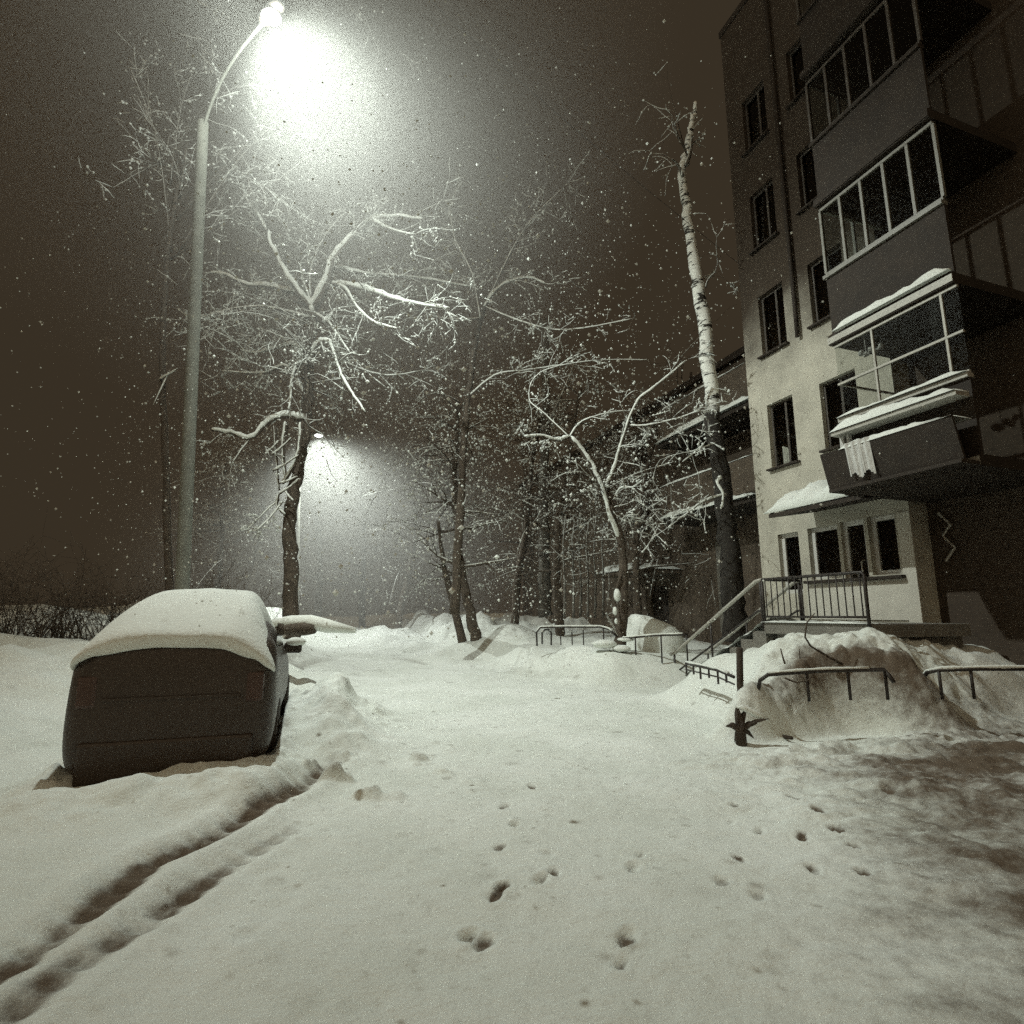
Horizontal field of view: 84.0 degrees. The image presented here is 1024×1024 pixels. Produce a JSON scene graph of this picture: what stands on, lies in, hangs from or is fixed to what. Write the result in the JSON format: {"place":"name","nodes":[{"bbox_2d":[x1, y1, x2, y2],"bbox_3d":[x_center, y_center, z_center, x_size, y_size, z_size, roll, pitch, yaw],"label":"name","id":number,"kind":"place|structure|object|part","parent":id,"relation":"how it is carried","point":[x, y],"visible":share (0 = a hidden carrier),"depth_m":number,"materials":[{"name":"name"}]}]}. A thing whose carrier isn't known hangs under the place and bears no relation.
{"place":"outdoors","nodes":[
{"label":"outdoors","id":0,"kind":"place"},
{"bbox_2d":[0,0,743,616],"label":"sky","id":1,"kind":"structure","parent":0,"point":[42,103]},
{"bbox_2d":[0,0,1013,637],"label":"falling snow","id":2,"kind":"structure","parent":0,"point":[336,592],"depth_m":8.70,"materials":[{"name":"white snow"}]},
{"bbox_2d":[0,602,1023,1023],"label":"snow ground","id":3,"kind":"structure","parent":0,"point":[494,824],"depth_m":3.74,"materials":[{"name":"white snow"}]},
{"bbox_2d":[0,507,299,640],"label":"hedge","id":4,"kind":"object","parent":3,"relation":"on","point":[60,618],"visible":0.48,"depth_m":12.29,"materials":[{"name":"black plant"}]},
{"bbox_2d":[62,588,305,786],"bbox_3d":[-3.773,1.908,7.183,2.174,1.829,4.290,3,-11,-19],"label":"parked car","id":5,"kind":"object","parent":3,"relation":"on","point":[161,681],"visible":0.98,"depth_m":5.25,"materials":[{"name":"paint"}]},
{"bbox_3d":[-2.883,1.573,7.072,0.010,0.390,1.800,3,-11,-19],"label":"side window","id":6,"kind":"part","parent":5,"relation":"part of","materials":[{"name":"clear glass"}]},
{"bbox_2d":[145,437,303,587],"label":"bare tree","id":7,"kind":"object","parent":3,"relation":"on","point":[221,525],"visible":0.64,"depth_m":34.39,"materials":[{"name":"grey plant"}]},
{"bbox_2d":[175,0,285,589],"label":"street lamp","id":8,"kind":"object","parent":3,"relation":"on","point":[271,12],"visible":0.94,"depth_m":11.48,"materials":[{"name":"metal"}]},
{"bbox_2d":[53,0,440,590],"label":"tree","id":9,"kind":"object","parent":3,"relation":"on","point":[167,536],"visible":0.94,"depth_m":14.16,"materials":[{"name":"grey plant"}]},
{"bbox_2d":[170,384,338,599],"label":"bare tree","id":10,"kind":"object","parent":3,"relation":"on","point":[252,576],"visible":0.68,"depth_m":29.87,"materials":[{"name":"grey plant"}]},
{"bbox_2d":[296,431,324,602],"bbox_3d":[-9.742,0.565,27.046,1.654,8.959,0.381,-6,-12,30],"label":"street lamp","id":11,"kind":"object","parent":3,"relation":"on","point":[298,514],"visible":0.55,"depth_m":27.22,"materials":[{"name":"metal"}]},
{"bbox_2d":[272,615,356,635],"bbox_3d":[-3.558,1.986,9.982,1.689,0.356,0.407,-3,-11,16],"label":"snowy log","id":12,"kind":"object","parent":3,"relation":"on","point":[299,625],"visible":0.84,"depth_m":9.86,"materials":[{"name":"snow"}]},
{"bbox_2d":[253,447,380,621],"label":"bare tree","id":13,"kind":"object","parent":3,"relation":"on","point":[318,595],"visible":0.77,"depth_m":36.02,"materials":[{"name":"grey plant"}]},
{"bbox_2d":[137,143,497,638],"bbox_3d":[-5.370,-3.467,14.843,10.080,13.299,6.656,0,-10,0],"label":"snowy tree","id":14,"kind":"object","parent":3,"relation":"on","point":[303,417],"visible":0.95,"depth_m":14.79,"materials":[{"name":"white plant"}]},
{"bbox_2d":[300,459,419,627],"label":"bare tree","id":15,"kind":"object","parent":3,"relation":"on","point":[361,603],"visible":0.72,"depth_m":41.78,"materials":[{"name":"grey plant"}]},
{"bbox_2d":[332,395,477,628],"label":"bare tree","id":16,"kind":"object","parent":3,"relation":"on","point":[401,600],"visible":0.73,"depth_m":32.75,"materials":[{"name":"grey plant"}]},
{"bbox_2d":[377,419,515,610],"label":"bare tree","id":17,"kind":"object","parent":3,"relation":"on","point":[448,497],"visible":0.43,"depth_m":38.54,"materials":[{"name":"grey plant"}]},
{"bbox_2d":[354,330,548,642],"bbox_3d":[-2.229,-0.503,19.181,5.988,10.538,7.066,6,-12,-31],"label":"bare tree","id":18,"kind":"object","parent":3,"relation":"on","point":[472,625],"visible":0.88,"depth_m":19.07,"materials":[{"name":"grey plant"}]},
{"bbox_2d":[382,151,636,613],"bbox_3d":[-0.243,-4.440,16.973,7.478,14.748,4.274,0,-10,0],"label":"arching tree","id":19,"kind":"object","parent":3,"relation":"on","point":[454,608],"visible":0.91,"depth_m":17.19,"materials":[{"name":"grey plant"}]},
{"bbox_2d":[464,365,591,588],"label":"bare tree","id":20,"kind":"object","parent":3,"relation":"on","point":[522,452],"visible":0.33,"depth_m":37.80,"materials":[{"name":"grey plant"}]},
{"bbox_2d":[417,368,655,624],"bbox_3d":[1.444,-0.729,23.764,9.540,12.270,7.784,-7,-12,35],"label":"bare tree","id":21,"kind":"object","parent":3,"relation":"on","point":[523,548],"visible":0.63,"depth_m":24.26,"materials":[{"name":"grey plant"}]},
{"bbox_2d":[440,363,658,636],"bbox_3d":[1.473,-0.188,21.774,7.788,10.974,7.939,-6,-12,29],"label":"bare tree","id":22,"kind":"object","parent":3,"relation":"on","point":[557,597],"visible":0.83,"depth_m":21.93,"materials":[{"name":"grey plant"}]},
{"bbox_2d":[528,515,572,616],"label":"sapling","id":23,"kind":"object","parent":3,"relation":"on","point":[564,609],"visible":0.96,"depth_m":20.96,"materials":[{"name":"brown plant"}]},
{"bbox_2d":[542,513,592,617],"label":"sapling","id":24,"kind":"object","parent":3,"relation":"on","point":[573,604],"visible":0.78,"depth_m":21.26,"materials":[{"name":"brown plant"}]},
{"bbox_2d":[537,317,599,617],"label":"pale trunk tree","id":25,"kind":"object","parent":3,"relation":"on","point":[544,564],"visible":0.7,"depth_m":24.25,"materials":[{"name":"grey plant"}]},
{"bbox_2d":[536,625,615,648],"bbox_3d":[1.546,3.067,14.014,2.074,0.564,0.301,-4,-11,19],"label":"garden rail","id":26,"kind":"object","parent":3,"relation":"on","point":[580,626],"visible":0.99,"depth_m":14.06,"materials":[{"name":"metal"}]},
{"bbox_2d":[565,515,589,616],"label":"sapling","id":27,"kind":"object","parent":3,"relation":"on","point":[580,603],"visible":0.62,"depth_m":21.71,"materials":[{"name":"brown plant"}]},
{"bbox_2d":[574,518,590,616],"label":"sapling","id":28,"kind":"object","parent":3,"relation":"on","point":[587,613],"visible":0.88,"depth_m":20.85,"materials":[{"name":"grey plant"}]},
{"bbox_2d":[574,508,617,617],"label":"sapling","id":29,"kind":"object","parent":3,"relation":"on","point":[595,599],"visible":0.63,"depth_m":21.32,"materials":[{"name":"grey plant"}]},
{"bbox_2d":[601,522,617,617],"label":"sapling","id":30,"kind":"object","parent":3,"relation":"on","point":[603,594],"visible":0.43,"depth_m":21.68,"materials":[{"name":"grey plant"}]},
{"bbox_2d":[516,318,736,651],"bbox_3d":[2.692,-0.585,13.871,5.346,9.419,3.210,0,-10,0],"label":"forked tree","id":31,"kind":"object","parent":3,"relation":"on","point":[619,642],"visible":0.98,"depth_m":13.93,"materials":[{"name":"grey plant"}]},
{"bbox_2d":[548,396,717,634],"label":"bare tree","id":32,"kind":"object","parent":3,"relation":"on","point":[637,603],"visible":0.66,"depth_m":19.87,"materials":[{"name":"grey plant"}]},
{"bbox_2d":[626,614,685,652],"bbox_3d":[3.709,3.732,14.776,1.660,2.143,1.572,3,-11,-14],"label":"snow heap","id":33,"kind":"object","parent":3,"relation":"on","point":[651,625],"visible":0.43,"depth_m":14.26,"materials":[{"name":"white snow"}]},
{"bbox_2d":[623,632,688,662],"bbox_3d":[3.186,3.039,12.661,1.503,0.723,0.058,-6,-12,32],"label":"garden rail","id":34,"kind":"object","parent":3,"relation":"on","point":[658,634],"visible":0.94,"depth_m":12.61,"materials":[{"name":"metal"}]},
{"bbox_2d":[580,304,740,613],"bbox_3d":[6.143,-0.900,22.980,8.138,12.827,9.974,-4,-11,20],"label":"bare tree","id":35,"kind":"object","parent":3,"relation":"on","point":[650,401],"visible":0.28,"depth_m":23.10,"materials":[{"name":"grey plant"}]},
{"bbox_2d":[630,62,747,641],"bbox_3d":[4.337,-4.081,14.085,3.799,14.599,1.990,6,-12,-32],"label":"birch tree","id":36,"kind":"object","parent":3,"relation":"on","point":[732,584],"visible":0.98,"depth_m":14.20,"materials":[{"name":"white plant"}]},
{"bbox_2d":[685,661,734,684],"bbox_3d":[2.977,2.439,8.612,0.079,0.266,1.439,2,-10,-10],"label":"garden rail","id":37,"kind":"object","parent":3,"relation":"on","point":[726,673],"visible":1,"depth_m":8.59,"materials":[{"name":"metal"}]},
{"bbox_2d":[736,647,743,690],"bbox_3d":[2.987,2.208,7.426,0.116,0.860,0.090,0,-10,0],"label":"stake","id":38,"kind":"object","parent":3,"relation":"on","point":[739,665],"visible":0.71,"depth_m":7.43,"materials":[{"name":"brown wood"}]},
{"bbox_2d":[725,704,768,746],"bbox_3d":[2.732,2.544,6.600,0.499,0.590,0.144,-1,-10,6],"label":"broken stump","id":39,"kind":"object","parent":3,"relation":"on","point":[740,726],"visible":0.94,"depth_m":6.59,"materials":[{"name":"brown wood"}]},
{"bbox_2d":[519,0,1023,664],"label":"apartment building","id":40,"kind":"structure","parent":3,"relation":"on","point":[889,138],"depth_m":10.23,"materials":[{"name":"paint"}]},
{"bbox_2d":[632,432,647,467],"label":"window","id":41,"kind":"structure","parent":40,"relation":"in","point":[642,448],"depth_m":24.78,"materials":[{"name":"black glass"}]},
{"bbox_2d":[640,497,650,530],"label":"window","id":42,"kind":"structure","parent":40,"relation":"in","point":[648,513],"depth_m":24.56,"materials":[{"name":"black glass"}]},
{"bbox_2d":[653,586,669,623],"bbox_3d":[5.931,4.014,22.298,0.050,2.200,1.200,4,-11,-19],"label":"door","id":43,"kind":"structure","parent":40,"relation":"in","point":[662,613],"depth_m":22.42,"materials":[{"name":"black"}]},
{"bbox_2d":[741,84,769,158],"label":"window","id":44,"kind":"structure","parent":40,"relation":"in","point":[755,108],"depth_m":14.94,"materials":[{"name":"black glass"}]},
{"bbox_2d":[749,181,779,255],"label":"window","id":45,"kind":"structure","parent":40,"relation":"in","point":[765,217],"depth_m":14.61,"materials":[{"name":"black glass"}]},
{"bbox_2d":[757,285,789,359],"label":"window","id":46,"kind":"structure","parent":40,"relation":"in","point":[772,303],"depth_m":14.17,"materials":[{"name":"black glass"}]},
{"bbox_2d":[766,397,800,471],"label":"window","id":47,"kind":"structure","parent":40,"relation":"in","point":[782,413],"depth_m":13.63,"materials":[{"name":"black glass"}]},
{"bbox_2d":[785,42,809,110],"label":"window","id":48,"kind":"structure","parent":40,"relation":"in","point":[796,59],"depth_m":13.59,"materials":[{"name":"black glass"}]},
{"bbox_2d":[795,148,817,215],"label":"window","id":49,"kind":"structure","parent":40,"relation":"in","point":[806,159],"depth_m":13.33,"materials":[{"name":"black glass"}]},
{"bbox_2d":[781,529,840,593],"bbox_3d":[6.704,1.161,12.742,0.990,1.730,0.980,4,-11,-19],"label":"window","id":50,"kind":"structure","parent":40,"relation":"in","point":[828,545],"depth_m":12.46,"materials":[{"name":"black glass"}]},
{"bbox_2d":[807,246,841,329],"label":"window","id":51,"kind":"structure","parent":40,"relation":"in","point":[822,310],"depth_m":12.74,"materials":[{"name":"black glass"}]},
{"bbox_2d":[819,371,858,452],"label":"window","id":52,"kind":"structure","parent":40,"relation":"in","point":[839,400],"depth_m":12.36,"materials":[{"name":"black glass"}]},
{"bbox_2d":[811,525,868,578],"bbox_3d":[7.003,0.867,11.927,0.990,1.480,1.130,4,-11,-19],"label":"window","id":53,"kind":"structure","parent":40,"relation":"in","point":[857,536],"depth_m":11.70,"materials":[{"name":"black glass"}]},
{"bbox_2d":[843,519,900,581],"bbox_3d":[7.082,1.074,11.159,1.015,2.000,0.720,4,-11,-19],"label":"window","id":54,"kind":"structure","parent":40,"relation":"in","point":[846,525],"depth_m":11.25,"materials":[{"name":"black glass"}]},
{"bbox_2d":[871,514,900,574],"bbox_3d":[7.435,0.638,10.712,0.990,1.500,0.950,4,-11,-19],"label":"window","id":55,"kind":"structure","parent":40,"relation":"in","point":[881,525],"depth_m":11.11,"materials":[{"name":"black glass"}]},
{"bbox_2d":[782,734,792,739],"bbox_3d":[3.189,2.796,7.331,0.183,0.093,1.257,1,-10,-4],"label":"fallen branch","id":56,"kind":"object","parent":3,"relation":"on","point":[787,737],"visible":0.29,"depth_m":6.78,"materials":[{"name":"brown wood"}]},
{"bbox_2d":[669,570,970,674],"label":"entrance stairs","id":57,"kind":"structure","parent":3,"relation":"on","point":[764,631],"depth_m":9.44,"materials":[{"name":"concrete"}]},
{"bbox_2d":[804,613,843,664],"bbox_3d":[4.244,1.738,7.714,0.555,0.726,0.036,0,-10,0],"label":"bent stem","id":58,"kind":"object","parent":3,"relation":"on","point":[826,655],"visible":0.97,"depth_m":7.68,"materials":[{"name":"brown plant"}]},
{"bbox_2d":[757,666,895,701],"bbox_3d":[3.809,2.095,6.945,1.549,0.426,0.135,-2,-10,12],"label":"garden rail","id":59,"kind":"object","parent":3,"relation":"on","point":[847,670],"visible":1,"depth_m":6.93,"materials":[{"name":"metal"}]},
{"bbox_2d":[785,673,814,683],"bbox_3d":[3.519,2.029,6.950,0.375,0.127,0.028,0,-10,0],"label":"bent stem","id":60,"kind":"object","parent":59,"relation":"attached to","point":[788,679],"visible":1,"depth_m":6.94,"materials":[{"name":"brown plant"}]},
{"bbox_2d":[923,665,1023,699],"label":"garden rail","id":61,"kind":"object","parent":3,"relation":"on","point":[938,670],"visible":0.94,"depth_m":6.93,"materials":[{"name":"metal"}]}
]}

